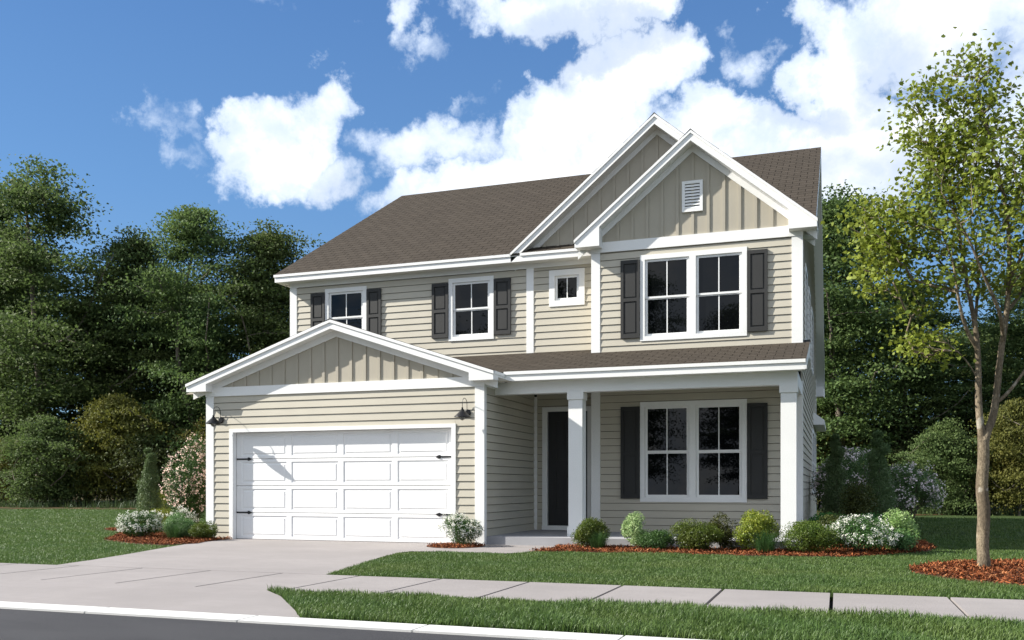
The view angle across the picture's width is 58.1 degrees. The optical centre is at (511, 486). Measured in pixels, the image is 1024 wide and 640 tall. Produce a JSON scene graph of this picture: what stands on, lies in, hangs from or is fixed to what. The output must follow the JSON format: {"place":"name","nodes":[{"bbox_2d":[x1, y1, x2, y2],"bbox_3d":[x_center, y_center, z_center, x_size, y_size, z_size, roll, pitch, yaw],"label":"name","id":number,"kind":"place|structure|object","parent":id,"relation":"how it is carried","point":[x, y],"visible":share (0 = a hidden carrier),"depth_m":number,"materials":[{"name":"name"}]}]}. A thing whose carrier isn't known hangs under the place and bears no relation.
{"place":"outdoors","nodes":[
{"label":"outdoors","id":0,"kind":"place"},
{"bbox_2d":[0,508,205,564],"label":"lawn grass","id":1,"kind":"structure","parent":0,"point":[97,550],"depth_m":19.82,"materials":[{"name":"green plant"}]},
{"bbox_2d":[0,578,299,617],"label":"driveway apron","id":2,"kind":"object","parent":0,"point":[257,602],"visible":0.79,"depth_m":9.19,"materials":[{"name":"concrete"}]},
{"bbox_2d":[0,609,534,639],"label":"curb","id":3,"kind":"structure","parent":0,"point":[15,624],"depth_m":7.20,"materials":[{"name":"concrete"}]},
{"bbox_2d":[59,539,554,574],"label":"driveway","id":4,"kind":"structure","parent":0,"point":[287,556],"depth_m":15.04,"materials":[{"name":"concrete"}]},
{"bbox_2d":[426,541,485,547],"bbox_3d":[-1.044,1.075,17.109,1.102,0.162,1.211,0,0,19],"label":"bark mulch","id":5,"kind":"object","parent":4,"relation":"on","point":[449,544],"visible":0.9,"depth_m":16.86,"materials":[{"name":"brown wood"}]},
{"bbox_2d":[437,510,484,545],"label":"flowering shrub","id":6,"kind":"object","parent":5,"relation":"on","point":[464,528],"visible":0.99,"depth_m":17.02,"materials":[{"name":"white plant"}]},
{"bbox_2d":[0,563,1023,621],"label":"sidewalk","id":7,"kind":"structure","parent":0,"point":[954,606],"depth_m":9.91,"materials":[{"name":"concrete"}]},
{"bbox_2d":[0,509,1023,600],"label":"lawn","id":8,"kind":"structure","parent":0,"point":[998,516],"depth_m":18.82,"materials":[{"name":"plant"}]},
{"bbox_2d":[104,527,231,545],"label":"bark mulch","id":9,"kind":"object","parent":8,"relation":"on","point":[160,538],"visible":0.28,"depth_m":18.82,"materials":[{"name":"brown wood"}]},
{"bbox_2d":[114,509,165,536],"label":"flowering shrub","id":10,"kind":"object","parent":9,"relation":"on","point":[150,523],"visible":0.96,"depth_m":19.71,"materials":[{"name":"white plant"}]},
{"bbox_2d":[134,447,163,516],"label":"conifer shrub","id":11,"kind":"object","parent":9,"relation":"on","point":[149,479],"visible":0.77,"depth_m":23.24,"materials":[{"name":"green plant"}]},
{"bbox_2d":[136,508,171,531],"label":"shrub","id":12,"kind":"object","parent":9,"relation":"on","point":[166,511],"visible":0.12,"depth_m":21.86,"materials":[{"name":"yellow plant"}]},
{"bbox_2d":[140,489,169,514],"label":"round shrub","id":13,"kind":"object","parent":9,"relation":"on","point":[161,498],"visible":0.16,"depth_m":24.35,"materials":[{"name":"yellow plant"}]},
{"bbox_2d":[159,524,187,539],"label":"shrub","id":14,"kind":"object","parent":9,"relation":"on","point":[175,532],"depth_m":19.08,"materials":[{"name":"green plant"}]},
{"bbox_2d":[160,512,193,536],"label":"dome shrub","id":15,"kind":"object","parent":9,"relation":"on","point":[175,520],"visible":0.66,"depth_m":19.55,"materials":[{"name":"green plant"}]},
{"bbox_2d":[159,432,205,522],"bbox_3d":[-7.676,-0.118,22.151,1.501,2.473,1.531,0,0,19],"label":"flowering shrub","id":16,"kind":"object","parent":9,"relation":"on","point":[189,491],"visible":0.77,"depth_m":21.82,"materials":[{"name":"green plant"}]},
{"bbox_2d":[166,506,198,525],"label":"flowering shrub","id":17,"kind":"object","parent":9,"relation":"on","point":[190,515],"visible":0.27,"depth_m":20.47,"materials":[{"name":"white plant"}]},
{"bbox_2d":[188,521,218,538],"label":"boxwood","id":18,"kind":"object","parent":9,"relation":"on","point":[202,530],"visible":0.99,"depth_m":18.94,"materials":[{"name":"green plant"}]},
{"bbox_2d":[185,112,825,544],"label":"house","id":19,"kind":"structure","parent":8,"relation":"on","point":[631,324],"depth_m":19.10,"materials":[{"name":"beige wood"}]},
{"bbox_2d":[205,407,223,426],"bbox_3d":[-6.234,-1.475,19.345,0.316,0.437,0.423,0,0,19],"label":"wall lamp","id":20,"kind":"object","parent":19,"relation":"attached to","point":[213,421],"visible":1,"depth_m":19.27,"materials":[{"name":"black metal"}]},
{"bbox_2d":[237,428,450,542],"bbox_3d":[-3.478,-0.027,18.748,5.025,2.260,0.074,0,0,19],"label":"garage door","id":21,"kind":"structure","parent":19,"relation":"in","point":[380,485],"depth_m":18.70,"materials":[{"name":"white metal"}]},
{"bbox_2d":[325,286,366,329],"bbox_3d":[-3.982,-4.079,22.223,1.131,1.437,0.125,0,0,19],"label":"window","id":22,"kind":"structure","parent":19,"relation":"in","point":[347,305],"depth_m":22.19,"materials":[{"name":"white glass"}]},
{"bbox_2d":[454,398,470,419],"bbox_3d":[-0.920,-1.475,17.470,0.316,0.437,0.423,0,0,19],"label":"wall lamp","id":23,"kind":"object","parent":19,"relation":"attached to","point":[462,414],"visible":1,"depth_m":17.38,"materials":[{"name":"black metal"}]},
{"bbox_2d":[448,275,493,341],"bbox_3d":[-0.920,-4.079,21.143,1.112,1.437,0.125,0,0,19],"label":"window","id":24,"kind":"structure","parent":19,"relation":"in","point":[470,299],"depth_m":21.13,"materials":[{"name":"white glass"}]},
{"bbox_2d":[549,268,584,306],"bbox_3d":[1.225,-4.399,20.386,0.813,0.805,0.125,0,0,19],"label":"window","id":25,"kind":"structure","parent":19,"relation":"in","point":[566,286],"depth_m":20.36,"materials":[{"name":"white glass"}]},
{"bbox_2d":[548,411,586,525],"bbox_3d":[1.227,-0.405,20.273,0.915,2.515,0.108,0,0,19],"label":"front door","id":26,"kind":"structure","parent":19,"relation":"in","point":[557,421],"depth_m":20.36,"materials":[{"name":"black metal"}]},
{"bbox_2d":[640,399,746,501],"bbox_3d":[3.724,-0.730,18.974,2.175,2.086,0.125,0,0,19],"label":"window","id":27,"kind":"structure","parent":19,"relation":"in","point":[695,450],"depth_m":18.92,"materials":[{"name":"white glass"}]},
{"bbox_2d":[640,246,746,340],"bbox_3d":[3.724,-3.945,18.974,2.175,1.795,0.125,0,0,19],"label":"window","id":28,"kind":"structure","parent":19,"relation":"in","point":[700,293],"depth_m":18.92,"materials":[{"name":"white glass"}]},
{"bbox_2d":[804,263,807,339],"bbox_3d":[6.390,-3.922,20.120,0.085,1.650,1.200,0,0,19],"label":"window","id":29,"kind":"structure","parent":19,"relation":"in","point":[806,276],"depth_m":20.57,"materials":[{"name":"white glass"}]},
{"bbox_2d":[808,286,809,362],"bbox_3d":[7.189,-3.922,22.383,0.085,1.650,1.200,0,0,19],"label":"window","id":30,"kind":"structure","parent":19,"relation":"in","point":[808,286],"depth_m":21.96,"materials":[{"name":"white glass"}]},
{"bbox_2d":[811,307,812,375],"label":"window","id":31,"kind":"structure","parent":19,"relation":"in","point":[811,307],"depth_m":24.52,"materials":[{"name":"white glass"}]},
{"bbox_2d":[810,428,813,493],"bbox_3d":[8.436,-0.697,25.920,0.085,1.800,1.700,0,0,19],"label":"window","id":32,"kind":"structure","parent":19,"relation":"in","point":[812,449],"depth_m":25.11,"materials":[{"name":"white glass"}]},
{"bbox_2d":[814,433,815,489],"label":"window","id":33,"kind":"structure","parent":19,"relation":"in","point":[814,433],"depth_m":27.09,"materials":[{"name":"white glass"}]},
{"bbox_2d":[487,530,799,549],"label":"porch slab","id":34,"kind":"structure","parent":8,"relation":"on","point":[543,537],"depth_m":17.43,"materials":[{"name":"grey concrete"}]},
{"bbox_2d":[529,535,936,556],"bbox_3d":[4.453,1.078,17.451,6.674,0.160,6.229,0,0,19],"label":"bark mulch","id":35,"kind":"object","parent":8,"relation":"on","point":[921,544],"visible":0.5,"depth_m":15.49,"materials":[{"name":"brown wood"}]},
{"bbox_2d":[571,517,610,546],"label":"boxwood","id":36,"kind":"object","parent":35,"relation":"on","point":[588,526],"visible":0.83,"depth_m":16.37,"materials":[{"name":"green plant"}]},
{"bbox_2d":[621,511,647,548],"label":"variegated shrub","id":37,"kind":"object","parent":35,"relation":"on","point":[632,528],"visible":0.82,"depth_m":16.18,"materials":[{"name":"green plant"}]},
{"bbox_2d":[636,529,674,548],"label":"shrub","id":38,"kind":"object","parent":35,"relation":"on","point":[657,539],"visible":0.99,"depth_m":15.83,"materials":[{"name":"green plant"}]},
{"bbox_2d":[668,518,723,549],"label":"boxwood","id":39,"kind":"object","parent":35,"relation":"on","point":[702,536],"visible":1,"depth_m":15.55,"materials":[{"name":"green plant"}]},
{"bbox_2d":[710,511,738,547],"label":"loose shrub","id":40,"kind":"object","parent":35,"relation":"on","point":[727,535],"visible":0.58,"depth_m":15.89,"materials":[{"name":"green plant"}]},
{"bbox_2d":[732,508,782,549],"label":"yellow shrub","id":41,"kind":"object","parent":35,"relation":"on","point":[753,523],"visible":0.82,"depth_m":15.49,"materials":[{"name":"green plant"}]},
{"bbox_2d":[745,529,786,552],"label":"ornamental grass","id":42,"kind":"object","parent":35,"relation":"on","point":[765,543],"depth_m":15.17,"materials":[{"name":"green plant"}]},
{"bbox_2d":[779,519,843,552],"bbox_3d":[4.919,0.821,15.169,1.048,0.576,0.880,0,0,19],"label":"spreading shrub","id":43,"kind":"object","parent":35,"relation":"on","point":[811,534],"visible":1,"depth_m":14.99,"materials":[{"name":"green plant"}]},
{"bbox_2d":[808,511,851,524],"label":"shrub","id":44,"kind":"object","parent":35,"relation":"on","point":[817,518],"visible":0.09,"depth_m":18.67,"materials":[{"name":"green plant"}]},
{"bbox_2d":[819,433,849,516],"bbox_3d":[7.295,-0.040,20.780,0.663,2.358,0.694,0,0,-7],"label":"conifer shrub","id":45,"kind":"object","parent":35,"relation":"on","point":[834,461],"visible":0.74,"depth_m":20.68,"materials":[{"name":"green plant"}]},
{"bbox_2d":[816,511,856,546],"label":"spreading shrub","id":46,"kind":"object","parent":35,"relation":"on","point":[829,518],"visible":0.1,"depth_m":16.24,"materials":[{"name":"green plant"}]},
{"bbox_2d":[837,478,880,527],"bbox_3d":[7.348,0.457,19.552,0.855,1.310,0.828,0,0,-28],"label":"round shrub","id":47,"kind":"object","parent":35,"relation":"on","point":[861,504],"visible":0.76,"depth_m":19.48,"materials":[{"name":"green plant"}]},
{"bbox_2d":[826,513,901,551],"bbox_3d":[5.784,0.767,15.263,1.293,0.685,1.160,0,0,19],"label":"flowering shrub","id":48,"kind":"object","parent":35,"relation":"on","point":[869,529],"visible":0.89,"depth_m":15.12,"materials":[{"name":"white plant"}]},
{"bbox_2d":[855,511,886,532],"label":"shrub","id":49,"kind":"object","parent":35,"relation":"on","point":[874,515],"visible":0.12,"depth_m":18.57,"materials":[{"name":"green plant"}]},
{"bbox_2d":[864,429,898,521],"bbox_3d":[8.153,-0.066,20.349,0.821,2.420,0.845,0,0,19],"label":"conifer shrub","id":50,"kind":"object","parent":35,"relation":"on","point":[879,463],"visible":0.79,"depth_m":20.25,"materials":[{"name":"green plant"}]},
{"bbox_2d":[878,507,920,549],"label":"lime shrub","id":51,"kind":"object","parent":35,"relation":"on","point":[902,522],"visible":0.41,"depth_m":15.62,"materials":[{"name":"green plant"}]},
{"bbox_2d":[888,527,918,551],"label":"shrub","id":52,"kind":"object","parent":35,"relation":"on","point":[904,542],"visible":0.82,"depth_m":15.32,"materials":[{"name":"green plant"}]},
{"bbox_2d":[957,397,1023,515],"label":"woodland bush","id":53,"kind":"object","parent":8,"relation":"on","point":[1011,413],"visible":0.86,"depth_m":35.21,"materials":[{"name":"green plant"}]},
{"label":"mulch bed","id":54,"kind":"structure","parent":8,"relation":"on","visible":0},
{"bbox_2d":[906,557,1023,584],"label":"mulch mound","id":55,"kind":"object","parent":54,"relation":"on","point":[979,577],"visible":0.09,"depth_m":11.01,"materials":[{"name":"wood"}]},
{"bbox_2d":[820,27,1023,568],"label":"young maple","id":56,"kind":"object","parent":55,"relation":"on","point":[871,240],"visible":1,"depth_m":11.55,"materials":[{"name":"green plant"}]},
{"bbox_2d":[0,491,1023,515],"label":"forest floor","id":57,"kind":"structure","parent":0,"point":[131,508],"depth_m":46.92,"materials":[{"name":"green plant"}]},
{"bbox_2d":[0,438,39,504],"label":"woodland bush","id":58,"kind":"object","parent":57,"relation":"on","point":[2,465],"visible":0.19,"depth_m":54.12,"materials":[{"name":"green plant"}]},
{"bbox_2d":[0,188,66,442],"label":"woodland tree","id":59,"kind":"object","parent":57,"relation":"on","point":[4,299],"visible":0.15,"depth_m":60.24,"materials":[{"name":"green plant"}]},
{"bbox_2d":[0,249,87,437],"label":"woodland tree","id":60,"kind":"object","parent":57,"relation":"on","point":[51,290],"depth_m":68.11,"materials":[{"name":"green plant"}]},
{"bbox_2d":[2,443,108,501],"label":"woodland bush","id":61,"kind":"object","parent":57,"relation":"on","point":[64,483],"visible":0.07,"depth_m":59.39,"materials":[{"name":"green plant"}]},
{"bbox_2d":[0,412,128,506],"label":"woodland bush","id":62,"kind":"object","parent":57,"relation":"on","point":[51,485],"visible":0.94,"depth_m":51.20,"materials":[{"name":"green plant"}]},
{"bbox_2d":[0,308,147,501],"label":"woodland tree","id":63,"kind":"object","parent":57,"relation":"on","point":[69,417],"visible":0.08,"depth_m":59.88,"materials":[{"name":"green plant"}]},
{"bbox_2d":[0,153,159,502],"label":"woodland tree","id":64,"kind":"object","parent":57,"relation":"on","point":[30,200],"visible":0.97,"depth_m":55.99,"materials":[{"name":"green plant"}]},
{"bbox_2d":[51,447,133,501],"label":"woodland bush","id":65,"kind":"object","parent":57,"relation":"on","point":[104,490],"visible":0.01,"depth_m":59.43,"materials":[{"name":"green plant"}]},
{"bbox_2d":[24,262,192,500],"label":"woodland tree","id":66,"kind":"object","parent":57,"relation":"on","point":[110,315],"visible":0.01,"depth_m":65.74,"materials":[{"name":"green plant"}]},
{"bbox_2d":[37,393,185,505],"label":"woodland bush","id":67,"kind":"object","parent":57,"relation":"on","point":[113,413],"visible":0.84,"depth_m":52.10,"materials":[{"name":"green plant"}]},
{"bbox_2d":[20,222,215,502],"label":"woodland tree","id":68,"kind":"object","parent":57,"relation":"on","point":[103,332],"visible":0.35,"depth_m":58.23,"materials":[{"name":"green plant"}]},
{"bbox_2d":[89,413,177,499],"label":"woodland bush","id":69,"kind":"object","parent":57,"relation":"on","point":[139,448],"visible":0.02,"depth_m":55.86,"materials":[{"name":"green plant"}]},
{"bbox_2d":[87,432,203,501],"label":"woodland bush","id":70,"kind":"object","parent":57,"relation":"on","point":[130,461],"visible":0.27,"depth_m":51.09,"materials":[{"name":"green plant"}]},
{"bbox_2d":[73,317,241,448],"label":"woodland tree","id":71,"kind":"object","parent":57,"relation":"on","point":[160,385],"visible":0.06,"depth_m":58.77,"materials":[{"name":"green plant"}]},
{"bbox_2d":[105,277,236,393],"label":"woodland tree","id":72,"kind":"object","parent":57,"relation":"on","point":[199,279],"visible":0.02,"depth_m":64.70,"materials":[{"name":"green plant"}]},
{"bbox_2d":[146,415,205,462],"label":"woodland bush","id":73,"kind":"object","parent":57,"relation":"on","point":[180,425],"visible":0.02,"depth_m":55.34,"materials":[{"name":"green plant"}]},
{"bbox_2d":[160,413,205,488],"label":"woodland bush","id":74,"kind":"object","parent":57,"relation":"on","point":[203,433],"visible":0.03,"depth_m":51.80,"materials":[{"name":"green plant"}]},
{"bbox_2d":[95,202,280,467],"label":"woodland tree","id":75,"kind":"object","parent":57,"relation":"on","point":[189,224],"visible":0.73,"depth_m":54.24,"materials":[{"name":"green plant"}]},
{"bbox_2d":[206,283,272,357],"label":"woodland tree","id":76,"kind":"object","parent":57,"relation":"on","point":[236,328],"depth_m":64.53,"materials":[{"name":"green plant"}]},
{"bbox_2d":[175,216,325,440],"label":"woodland tree","id":77,"kind":"object","parent":57,"relation":"on","point":[266,250],"visible":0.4,"depth_m":54.61,"materials":[{"name":"green plant"}]},
{"bbox_2d":[220,290,289,353],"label":"woodland tree","id":78,"kind":"object","parent":57,"relation":"on","point":[270,319],"visible":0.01,"depth_m":61.27,"materials":[{"name":"green plant"}]},
{"bbox_2d":[816,409,869,510],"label":"woodland bush","id":79,"kind":"object","parent":57,"relation":"on","point":[861,442],"visible":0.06,"depth_m":41.31,"materials":[{"name":"green plant"}]},
{"bbox_2d":[816,299,883,432],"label":"woodland tree","id":80,"kind":"object","parent":57,"relation":"on","point":[850,351],"visible":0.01,"depth_m":43.77,"materials":[{"name":"green plant"}]},
{"bbox_2d":[816,414,902,508],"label":"woodland bush","id":81,"kind":"object","parent":57,"relation":"on","point":[819,503],"visible":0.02,"depth_m":42.80,"materials":[{"name":"green plant"}]},
{"bbox_2d":[810,446,909,511],"bbox_3d":[8.616,0.059,22.657,2.479,2.133,2.402,0,0,19],"label":"lilac","id":82,"kind":"object","parent":57,"relation":"on","point":[850,462],"visible":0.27,"depth_m":22.46,"materials":[{"name":"green plant"}]},
{"bbox_2d":[819,441,944,510],"bbox_3d":[15.841,-0.426,39.774,6.467,3.203,5.413,0,0,-14],"label":"woodland bush","id":83,"kind":"object","parent":57,"relation":"on","point":[894,461],"visible":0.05,"depth_m":39.42,"materials":[{"name":"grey plant"}]},
{"bbox_2d":[824,296,964,416],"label":"woodland tree","id":84,"kind":"object","parent":57,"relation":"on","point":[869,366],"visible":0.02,"depth_m":47.75,"materials":[{"name":"green plant"}]},
{"bbox_2d":[862,460,947,520],"bbox_3d":[9.205,0.244,21.815,1.914,1.752,1.820,0,0,-17],"label":"lilac","id":85,"kind":"object","parent":57,"relation":"on","point":[914,488],"visible":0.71,"depth_m":21.35,"materials":[{"name":"green plant"}]},
{"bbox_2d":[816,179,1010,471],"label":"woodland tree","id":86,"kind":"object","parent":57,"relation":"on","point":[837,307],"visible":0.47,"depth_m":40.06,"materials":[{"name":"green plant"}]},
{"bbox_2d":[826,274,1023,509],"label":"woodland tree","id":87,"kind":"object","parent":57,"relation":"on","point":[926,382],"visible":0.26,"depth_m":41.93,"materials":[{"name":"green plant"}]},
{"bbox_2d":[866,390,1016,505],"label":"woodland bush","id":88,"kind":"object","parent":57,"relation":"on","point":[923,429],"visible":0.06,"depth_m":42.59,"materials":[{"name":"green plant"}]},
{"bbox_2d":[887,415,1008,515],"bbox_3d":[17.334,-0.487,36.979,4.438,4.712,4.424,0,0,37],"label":"woodland bush","id":89,"kind":"object","parent":57,"relation":"on","point":[947,441],"visible":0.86,"depth_m":36.32,"materials":[{"name":"green plant"}]},
{"bbox_2d":[894,327,1022,452],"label":"woodland tree","id":90,"kind":"object","parent":57,"relation":"on","point":[960,372],"visible":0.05,"depth_m":48.55,"materials":[{"name":"green plant"}]},
{"bbox_2d":[909,419,1023,510],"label":"woodland bush","id":91,"kind":"object","parent":57,"relation":"on","point":[968,495],"visible":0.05,"depth_m":42.61,"materials":[{"name":"green plant"}]},
{"bbox_2d":[918,258,1023,494],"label":"woodland tree","id":92,"kind":"object","parent":57,"relation":"on","point":[1013,342],"visible":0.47,"depth_m":41.46,"materials":[{"name":"green plant"}]},
{"bbox_2d":[948,316,1021,506],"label":"woodland tree","id":93,"kind":"object","parent":57,"relation":"on","point":[987,354],"visible":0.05,"depth_m":50.93,"materials":[{"name":"green plant"}]},
{"bbox_2d":[952,289,1023,405],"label":"woodland tree","id":94,"kind":"object","parent":57,"relation":"on","point":[994,346],"visible":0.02,"depth_m":47.42,"materials":[{"name":"green plant"}]},
{"bbox_2d":[0,0,1023,489],"label":"sky","id":95,"kind":"structure","parent":0,"point":[314,117],"materials":[{"name":"blue"}]},
{"bbox_2d":[584,531,614,547],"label":"ornamental grass","id":96,"kind":"object","parent":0,"point":[597,541],"depth_m":16.11,"materials":[{"name":"green plant"}]},
{"bbox_2d":[267,585,1023,639],"bbox_3d":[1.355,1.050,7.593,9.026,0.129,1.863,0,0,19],"label":"verge grass","id":97,"kind":"structure","parent":0,"point":[685,620],"depth_m":7.51,"materials":[{"name":"green plant"}]},
{"bbox_2d":[829,601,832,613],"bbox_3d":[-1.611,1.216,10.462,62.000,0.045,1.720,0,0,19],"label":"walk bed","id":98,"kind":"object","parent":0,"point":[831,605],"depth_m":9.19,"materials":[{"name":"black"}]},
{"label":"ground","id":99,"kind":"structure","parent":0,"visible":0},
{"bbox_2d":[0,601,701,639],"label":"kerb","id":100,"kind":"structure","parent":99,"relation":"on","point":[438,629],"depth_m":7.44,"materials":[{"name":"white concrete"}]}
]}

